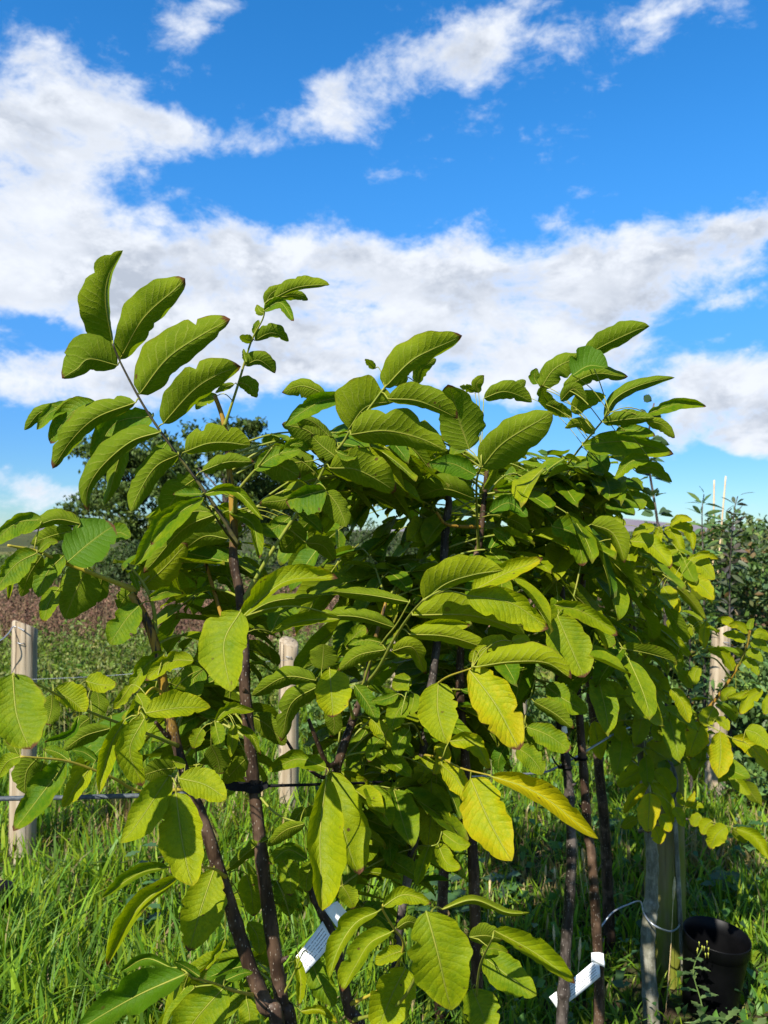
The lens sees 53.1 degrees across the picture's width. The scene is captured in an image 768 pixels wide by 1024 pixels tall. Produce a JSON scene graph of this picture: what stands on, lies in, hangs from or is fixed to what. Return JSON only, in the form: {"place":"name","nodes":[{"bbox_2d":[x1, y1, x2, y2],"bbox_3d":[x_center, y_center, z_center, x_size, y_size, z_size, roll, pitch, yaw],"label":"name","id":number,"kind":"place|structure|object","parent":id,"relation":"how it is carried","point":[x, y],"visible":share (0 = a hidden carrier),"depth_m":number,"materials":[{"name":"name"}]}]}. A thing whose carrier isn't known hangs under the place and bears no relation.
{"place":"outdoors","nodes":[
{"label":"outdoors","id":0,"kind":"place"},
{"bbox_2d":[0,531,767,1023],"bbox_3d":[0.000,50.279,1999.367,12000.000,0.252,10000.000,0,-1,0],"label":"ground","id":1,"kind":"structure","parent":0,"point":[632,971],"depth_m":3.09,"materials":[{"name":"green plant"}]},
{"bbox_2d":[0,880,12,921],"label":"plant pot","id":2,"kind":"object","parent":1,"relation":"on","point":[4,885],"visible":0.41,"depth_m":2.75,"materials":[{"name":"black plastic"}]},
{"bbox_2d":[0,552,33,597],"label":"hedge shrub","id":3,"kind":"object","parent":1,"relation":"on","point":[2,558],"visible":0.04,"depth_m":16.95,"materials":[{"name":"green plant"}]},
{"bbox_2d":[8,620,37,857],"bbox_3d":[-1.689,1.072,3.594,0.123,1.133,0.112,-1,-2,44],"label":"fence post","id":4,"kind":"object","parent":1,"relation":"on","point":[24,653],"visible":0.43,"depth_m":3.56,"materials":[{"name":"wood"}]},
{"bbox_2d":[0,626,24,640],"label":"fence wire","id":5,"kind":"object","parent":4,"relation":"attached to","point":[10,631],"visible":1,"depth_m":3.53,"materials":[{"name":"grey metal"}]},
{"bbox_2d":[38,546,123,603],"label":"hedge shrub","id":6,"kind":"object","parent":1,"relation":"on","point":[102,562],"visible":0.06,"depth_m":14.52,"materials":[{"name":"green plant"}]},
{"bbox_2d":[27,540,135,580],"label":"hedge shrub","id":7,"kind":"object","parent":1,"relation":"on","point":[58,545],"visible":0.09,"depth_m":20.71,"materials":[{"name":"green plant"}]},
{"bbox_2d":[100,533,168,610],"bbox_3d":[-4.152,1.092,13.952,1.868,1.579,1.520,0,-1,0],"label":"hedge shrub","id":8,"kind":"object","parent":1,"relation":"on","point":[121,573],"visible":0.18,"depth_m":13.83,"materials":[{"name":"green plant"}]},
{"bbox_2d":[53,429,218,551],"bbox_3d":[-10.757,-0.686,33.956,7.466,6.261,6.069,0,-1,0],"label":"broadleaf tree","id":9,"kind":"object","parent":1,"relation":"on","point":[134,522],"visible":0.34,"depth_m":32.65,"materials":[{"name":"green plant"}]},
{"bbox_2d":[0,508,284,1023],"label":"walnut tree","id":10,"kind":"object","parent":1,"relation":"on","point":[28,710],"visible":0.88,"depth_m":1.13,"materials":[{"name":"green plant"}]},
{"bbox_2d":[0,791,186,800],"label":"support line","id":11,"kind":"object","parent":10,"relation":"attached to","point":[83,797],"visible":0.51,"depth_m":1.18,"materials":[{"name":"plastic"}]},
{"bbox_2d":[124,836,164,945],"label":"dock plant","id":12,"kind":"object","parent":1,"relation":"on","point":[152,905],"visible":0.43,"depth_m":2.72,"materials":[{"name":"green plant"}]},
{"bbox_2d":[149,415,294,547],"bbox_3d":[-6.163,-0.694,30.032,6.645,6.084,5.906,-1,-2,36],"label":"broadleaf tree","id":13,"kind":"object","parent":1,"relation":"on","point":[258,488],"visible":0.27,"depth_m":29.10,"materials":[{"name":"green plant"}]},
{"bbox_2d":[24,250,461,1023],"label":"walnut tree","id":14,"kind":"object","parent":1,"relation":"on","point":[358,458],"visible":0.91,"depth_m":1.23,"materials":[{"name":"green plant"}]},
{"bbox_2d":[224,780,268,793],"bbox_3d":[-0.227,0.452,1.271,0.076,0.018,0.030,0,-1,0],"label":"rubber strap","id":15,"kind":"object","parent":14,"relation":"attached to","point":[246,787],"visible":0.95,"depth_m":1.26,"materials":[{"name":"black rubber"}]},
{"bbox_2d":[215,545,299,593],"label":"hedge shrub","id":16,"kind":"object","parent":1,"relation":"on","point":[261,559],"visible":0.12,"depth_m":14.20,"materials":[{"name":"green plant"}]},
{"bbox_2d":[278,636,298,815],"bbox_3d":[-0.486,1.144,3.920,0.106,1.005,0.119,0,-1,0],"label":"fence post","id":17,"kind":"object","parent":1,"relation":"on","point":[288,650],"visible":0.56,"depth_m":3.88,"materials":[{"name":"wood"}]},
{"bbox_2d":[32,660,282,679],"bbox_3d":[-1.052,0.753,3.670,1.206,0.039,0.021,0,-1,-15],"label":"fence wire","id":18,"kind":"object","parent":17,"relation":"attached to","point":[113,675],"visible":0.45,"depth_m":3.57,"materials":[{"name":"grey metal"}]},
{"bbox_2d":[269,780,395,786],"bbox_3d":[-0.021,0.511,1.446,0.507,0.095,0.032,1,-2,-41],"label":"support line","id":19,"kind":"object","parent":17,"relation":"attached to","point":[310,784],"visible":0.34,"depth_m":1.33,"materials":[{"name":"black rubber"}]},
{"bbox_2d":[241,528,359,573],"bbox_3d":[-2.200,1.167,20.096,3.372,1.730,1.440,0,-1,0],"label":"hedge shrub","id":20,"kind":"object","parent":1,"relation":"on","point":[345,533],"visible":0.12,"depth_m":19.95,"materials":[{"name":"green plant"}]},
{"bbox_2d":[237,478,378,557],"bbox_3d":[-3.587,-0.197,35.825,6.434,5.374,7.148,1,-2,-24],"label":"broadleaf tree","id":21,"kind":"object","parent":1,"relation":"on","point":[274,540],"visible":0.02,"depth_m":35.60,"materials":[{"name":"green plant"}]},
{"bbox_2d":[285,535,377,595],"bbox_3d":[-0.898,1.150,13.930,2.045,1.462,1.623,0,-1,0],"label":"hedge shrub","id":22,"kind":"object","parent":1,"relation":"on","point":[320,561],"visible":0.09,"depth_m":13.76,"materials":[{"name":"green plant"}]},
{"bbox_2d":[299,688,417,756],"bbox_3d":[-0.054,1.431,5.370,1.200,0.485,1.029,0,-1,0],"label":"bramble bush","id":23,"kind":"object","parent":1,"relation":"on","point":[313,721],"visible":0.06,"depth_m":5.13,"materials":[{"name":"green plant"}]},
{"bbox_2d":[317,518,400,562],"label":"hedge shrub","id":24,"kind":"object","parent":1,"relation":"on","point":[364,532],"visible":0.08,"depth_m":18.92,"materials":[{"name":"green plant"}]},
{"bbox_2d":[0,616,767,738],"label":"weed bank","id":25,"kind":"structure","parent":1,"relation":"on","point":[105,665],"depth_m":6.77,"materials":[{"name":"green plant"}]},
{"bbox_2d":[0,573,767,654],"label":"dried dock","id":26,"kind":"object","parent":1,"relation":"on","point":[22,612],"visible":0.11,"depth_m":9.99,"materials":[{"name":"brown plant"}]},
{"bbox_2d":[252,546,548,1023],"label":"walnut tree","id":27,"kind":"object","parent":1,"relation":"on","point":[349,822],"visible":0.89,"depth_m":1.23,"materials":[{"name":"green plant"}]},
{"bbox_2d":[297,901,345,972],"bbox_3d":[-0.114,0.723,1.323,0.106,0.089,0.054,1,-2,-41],"label":"plant tag","id":28,"kind":"object","parent":27,"relation":"hanging from","point":[315,946],"visible":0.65,"depth_m":1.31,"materials":[{"name":"white plastic"}]},
{"bbox_2d":[367,540,434,562],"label":"hedge shrub","id":29,"kind":"object","parent":1,"relation":"on","point":[413,551],"visible":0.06,"depth_m":14.73,"materials":[{"name":"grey plant"}]},
{"bbox_2d":[403,890,437,936],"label":"dock plant","id":30,"kind":"object","parent":1,"relation":"on","point":[429,896],"visible":0.21,"depth_m":2.77,"materials":[{"name":"green plant"}]},
{"bbox_2d":[428,874,469,934],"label":"dock plant","id":31,"kind":"object","parent":1,"relation":"on","point":[458,892],"visible":0.32,"depth_m":2.87,"materials":[{"name":"green plant"}]},
{"bbox_2d":[277,446,634,1023],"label":"walnut tree","id":32,"kind":"object","parent":1,"relation":"on","point":[306,554],"visible":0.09,"depth_m":2.23,"materials":[{"name":"green plant"}]},
{"bbox_2d":[293,375,630,1023],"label":"walnut tree","id":33,"kind":"object","parent":1,"relation":"on","point":[504,443],"visible":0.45,"depth_m":1.54,"materials":[{"name":"green plant"}]},
{"bbox_2d":[298,449,646,967],"bbox_3d":[0.205,0.699,1.505,0.760,1.736,0.858,1,-2,-35],"label":"walnut tree","id":34,"kind":"object","parent":1,"relation":"on","point":[491,706],"visible":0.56,"depth_m":1.38,"materials":[{"name":"green plant"}]},
{"bbox_2d":[487,873,490,922],"bbox_3d":[0.379,1.449,2.799,0.023,0.261,0.010,0,-1,0],"label":"grass seed head","id":35,"kind":"object","parent":1,"relation":"on","point":[489,889],"depth_m":2.80},
{"bbox_2d":[480,870,532,903],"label":"dock plant","id":36,"kind":"object","parent":1,"relation":"on","point":[513,873],"visible":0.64,"depth_m":3.15,"materials":[{"name":"green plant"}]},
{"bbox_2d":[502,886,512,924],"bbox_3d":[0.470,1.496,2.899,0.050,0.172,0.011,0,-1,0],"label":"grass seed head","id":37,"kind":"object","parent":1,"relation":"on","point":[503,892],"depth_m":2.90},
{"bbox_2d":[512,700,526,762],"bbox_3d":[0.879,1.331,4.970,0.098,0.681,0.108,-1,-2,37],"label":"fence post","id":38,"kind":"object","parent":1,"relation":"on","point":[525,709],"visible":0.07,"depth_m":4.93,"materials":[{"name":"wood"}]},
{"bbox_2d":[542,866,546,889],"bbox_3d":[0.667,1.530,3.200,0.022,0.119,0.011,0,-1,0],"label":"grass seed head","id":39,"kind":"object","parent":1,"relation":"on","point":[545,874],"depth_m":3.20},
{"bbox_2d":[527,697,574,730],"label":"bramble bush","id":40,"kind":"object","parent":1,"relation":"on","point":[531,702],"visible":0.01,"depth_m":5.64,"materials":[{"name":"green plant"}]},
{"bbox_2d":[417,455,688,1023],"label":"walnut tree","id":41,"kind":"object","parent":1,"relation":"on","point":[559,703],"visible":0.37,"depth_m":1.69,"materials":[{"name":"green plant"}]},
{"bbox_2d":[551,755,571,769],"bbox_3d":[0.418,0.589,1.809,0.052,0.030,0.026,4,-1,0],"label":"cable tie","id":42,"kind":"object","parent":41,"relation":"attached to","point":[562,767],"visible":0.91,"depth_m":1.80,"materials":[{"name":"black plastic"}]},
{"bbox_2d":[561,726,567,733],"bbox_3d":[0.422,0.509,1.795,0.015,0.022,0.002,0,-1,0],"label":"tree tag","id":43,"kind":"object","parent":41,"relation":"attached to","point":[564,729],"visible":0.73,"depth_m":1.79,"materials":[{"name":"white plastic"}]},
{"bbox_2d":[552,924,554,949],"bbox_3d":[0.578,1.485,2.599,0.016,0.177,0.011,0,-1,0],"label":"grass seed head","id":44,"kind":"object","parent":1,"relation":"on","point":[553,932],"depth_m":2.60},
{"bbox_2d":[427,320,705,1023],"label":"walnut tree","id":45,"kind":"object","parent":1,"relation":"on","point":[572,637],"visible":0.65,"depth_m":1.58,"materials":[{"name":"green plant"}]},
{"bbox_2d":[549,952,604,1007],"bbox_3d":[0.466,1.124,1.852,0.138,0.145,0.047,0,-1,0],"label":"tree tag","id":46,"kind":"object","parent":45,"relation":"attached to","point":[587,976],"visible":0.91,"depth_m":1.84,"materials":[{"name":"white plastic"}]},
{"bbox_2d":[569,753,587,760],"bbox_3d":[0.468,0.588,1.866,0.052,0.030,0.025,-6,-1,0],"label":"cable tie","id":47,"kind":"object","parent":45,"relation":"attached to","point":[579,759],"visible":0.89,"depth_m":1.86,"materials":[{"name":"black plastic"}]},
{"bbox_2d":[574,937,580,1007],"bbox_3d":[0.603,1.450,2.399,0.026,0.239,0.010,0,-1,0],"label":"grass seed head","id":48,"kind":"object","parent":1,"relation":"on","point":[579,952],"depth_m":2.40},
{"bbox_2d":[473,456,682,955],"bbox_3d":[0.628,0.707,2.723,0.781,1.781,1.026,0,-1,0],"label":"walnut tree","id":49,"kind":"object","parent":1,"relation":"on","point":[608,908],"visible":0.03,"depth_m":2.73,"materials":[{"name":"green plant"}]},
{"bbox_2d":[576,837,586,911],"bbox_3d":[0.770,1.419,2.998,0.048,0.329,0.011,0,-1,0],"label":"grass seed head","id":50,"kind":"object","parent":1,"relation":"on","point":[579,870],"depth_m":3.00},
{"bbox_2d":[581,849,588,893],"bbox_3d":[0.795,1.449,2.998,0.047,0.269,0.011,0,-1,0],"label":"grass seed head","id":51,"kind":"object","parent":1,"relation":"on","point":[582,854],"depth_m":3.00},
{"bbox_2d":[527,678,692,748],"bbox_3d":[1.510,1.382,5.226,1.253,0.575,1.039,0,-1,0],"label":"bramble bush","id":52,"kind":"object","parent":1,"relation":"on","point":[540,716],"visible":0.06,"depth_m":5.11,"materials":[{"name":"green plant"}]},
{"bbox_2d":[594,818,631,847],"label":"dock plant","id":53,"kind":"object","parent":1,"relation":"on","point":[612,823],"visible":0.32,"depth_m":3.57,"materials":[{"name":"green plant"}]},
{"bbox_2d":[640,394,676,705],"bbox_3d":[1.056,0.566,2.980,0.186,2.054,0.162,1,-2,-25],"label":"sapling","id":54,"kind":"object","parent":1,"relation":"on","point":[648,512],"visible":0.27,"depth_m":2.99,"materials":[{"name":"green plant"}]},
{"bbox_2d":[644,736,685,988],"bbox_3d":[0.969,1.181,2.651,0.146,0.868,0.143,0,-1,0],"label":"fence post","id":55,"kind":"object","parent":1,"relation":"on","point":[666,876],"visible":0.31,"depth_m":2.58,"materials":[{"name":"grey wood"}]},
{"bbox_2d":[602,900,679,931],"bbox_3d":[0.915,1.309,2.472,0.371,0.162,0.245,1,-2,-26],"label":"tie wire","id":56,"kind":"object","parent":55,"relation":"attached to","point":[646,917],"visible":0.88,"depth_m":2.49,"materials":[{"name":"silver metal"}]},
{"bbox_2d":[665,877,675,1011],"bbox_3d":[0.901,1.360,2.417,0.035,0.420,0.010,0,-1,0],"label":"grass seed head","id":57,"kind":"object","parent":1,"relation":"on","point":[673,889],"depth_m":2.42},
{"bbox_2d":[584,514,767,1023],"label":"walnut tree","id":58,"kind":"object","parent":1,"relation":"on","point":[682,735],"visible":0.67,"depth_m":2.12,"materials":[{"name":"green plant"}]},
{"bbox_2d":[472,727,630,777],"bbox_3d":[0.498,0.600,1.959,0.066,0.045,0.893,-1,-2,44],"label":"support line","id":59,"kind":"object","parent":58,"relation":"attached to","point":[556,767],"visible":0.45,"depth_m":1.83,"materials":[{"name":"metal"}]},
{"bbox_2d":[668,760,677,799],"bbox_3d":[0.828,0.770,2.200,0.029,0.121,0.012,0,-1,0],"label":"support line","id":60,"kind":"object","parent":58,"relation":"attached to","point":[674,773],"visible":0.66,"depth_m":2.20,"materials":[{"name":"plastic"}]},
{"bbox_2d":[584,645,767,763],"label":"bramble bush","id":61,"kind":"object","parent":1,"relation":"on","point":[674,683],"visible":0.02,"depth_m":4.84,"materials":[{"name":"green plant"}]},
{"bbox_2d":[670,767,682,983],"bbox_3d":[0.978,1.209,2.567,0.048,0.711,0.047,0,-1,0],"label":"stake","id":62,"kind":"object","parent":1,"relation":"on","point":[678,881],"visible":0.62,"depth_m":2.57,"materials":[{"name":"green wood"}]},
{"bbox_2d":[599,521,767,661],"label":"bramble bush","id":63,"kind":"object","parent":1,"relation":"on","point":[716,549],"visible":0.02,"depth_m":5.96,"materials":[{"name":"green plant"}]},
{"bbox_2d":[611,506,767,733],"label":"bramble bush","id":64,"kind":"object","parent":1,"relation":"on","point":[758,529],"visible":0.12,"depth_m":4.93,"materials":[{"name":"green plant"}]},
{"bbox_2d":[678,528,716,792],"bbox_3d":[1.636,0.854,4.085,0.221,1.533,0.241,1,-2,-40],"label":"willow shoot","id":65,"kind":"object","parent":1,"relation":"on","point":[698,686],"visible":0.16,"depth_m":4.08,"materials":[{"name":"green plant"}]},
{"bbox_2d":[677,941,720,1023],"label":"groundsel","id":66,"kind":"object","parent":1,"relation":"on","point":[699,1011],"visible":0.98,"depth_m":2.25,"materials":[{"name":"green plant"}]},
{"bbox_2d":[633,563,767,747],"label":"bramble bush","id":67,"kind":"object","parent":1,"relation":"on","point":[700,704],"visible":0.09,"depth_m":4.82,"materials":[{"name":"green plant"}]},
{"bbox_2d":[679,486,724,771],"bbox_3d":[1.786,0.742,4.295,0.262,1.767,0.293,0,-1,0],"label":"willow shoot","id":68,"kind":"object","parent":1,"relation":"on","point":[711,513],"visible":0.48,"depth_m":4.28,"materials":[{"name":"green plant"}]},
{"bbox_2d":[683,1009,740,1023],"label":"thistle","id":69,"kind":"object","parent":1,"relation":"on","point":[724,1018],"visible":0.97,"depth_m":2.24,"materials":[{"name":"green plant"}]},
{"bbox_2d":[712,480,714,564],"bbox_3d":[2.435,0.716,5.700,0.014,1.907,0.068,1,-2,-34],"label":"bamboo cane","id":70,"kind":"object","parent":1,"relation":"on","point":[713,502],"visible":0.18,"depth_m":5.70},
{"bbox_2d":[682,916,751,1023],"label":"plant pot","id":71,"kind":"object","parent":1,"relation":"on","point":[725,961],"visible":0.95,"depth_m":2.36,"materials":[{"name":"black plastic"}]},
{"bbox_2d":[704,625,730,801],"bbox_3d":[1.831,1.135,4.218,0.164,1.036,0.115,0,-1,0],"label":"fence post","id":72,"kind":"object","parent":1,"relation":"on","point":[717,673],"visible":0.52,"depth_m":4.19,"materials":[{"name":"wood"}]},
{"bbox_2d":[714,476,726,606],"bbox_3d":[2.432,0.703,5.650,0.183,1.933,0.014,0,-1,16],"label":"bamboo cane","id":73,"kind":"object","parent":1,"relation":"on","point":[722,512],"visible":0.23,"depth_m":5.64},
{"bbox_2d":[699,870,756,914],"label":"dock plant","id":74,"kind":"object","parent":1,"relation":"on","point":[715,875],"visible":0.5,"depth_m":3.02,"materials":[{"name":"green plant"}]},
{"bbox_2d":[709,492,753,792],"bbox_3d":[1.984,0.757,4.389,0.222,1.741,0.228,-1,-2,38],"label":"willow shoot","id":75,"kind":"object","parent":1,"relation":"on","point":[727,568],"visible":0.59,"depth_m":4.39,"materials":[{"name":"green plant"}]},
{"bbox_2d":[697,648,767,810],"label":"bramble bush","id":76,"kind":"object","parent":1,"relation":"on","point":[755,712],"visible":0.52,"depth_m":4.12,"materials":[{"name":"green plant"}]},
{"bbox_2d":[727,819,766,868],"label":"dock plant","id":77,"kind":"object","parent":1,"relation":"on","point":[750,850],"visible":0.39,"depth_m":3.46,"materials":[{"name":"green plant"}]},
{"bbox_2d":[727,1017,766,1023],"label":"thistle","id":78,"kind":"object","parent":1,"relation":"on","point":[761,1021],"visible":0.88,"depth_m":2.22,"materials":[{"name":"green plant"}]},
{"bbox_2d":[0,0,767,530],"label":"sky","id":79,"kind":"structure","parent":0,"point":[523,180],"materials":[{"name":"blue"}]},
{"bbox_2d":[34,518,767,530],"bbox_3d":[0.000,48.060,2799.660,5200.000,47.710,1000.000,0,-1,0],"label":"hill","id":80,"kind":"structure","parent":0,"point":[633,522],"depth_m":2447.30,"materials":[{"name":"green plant"}]}
]}

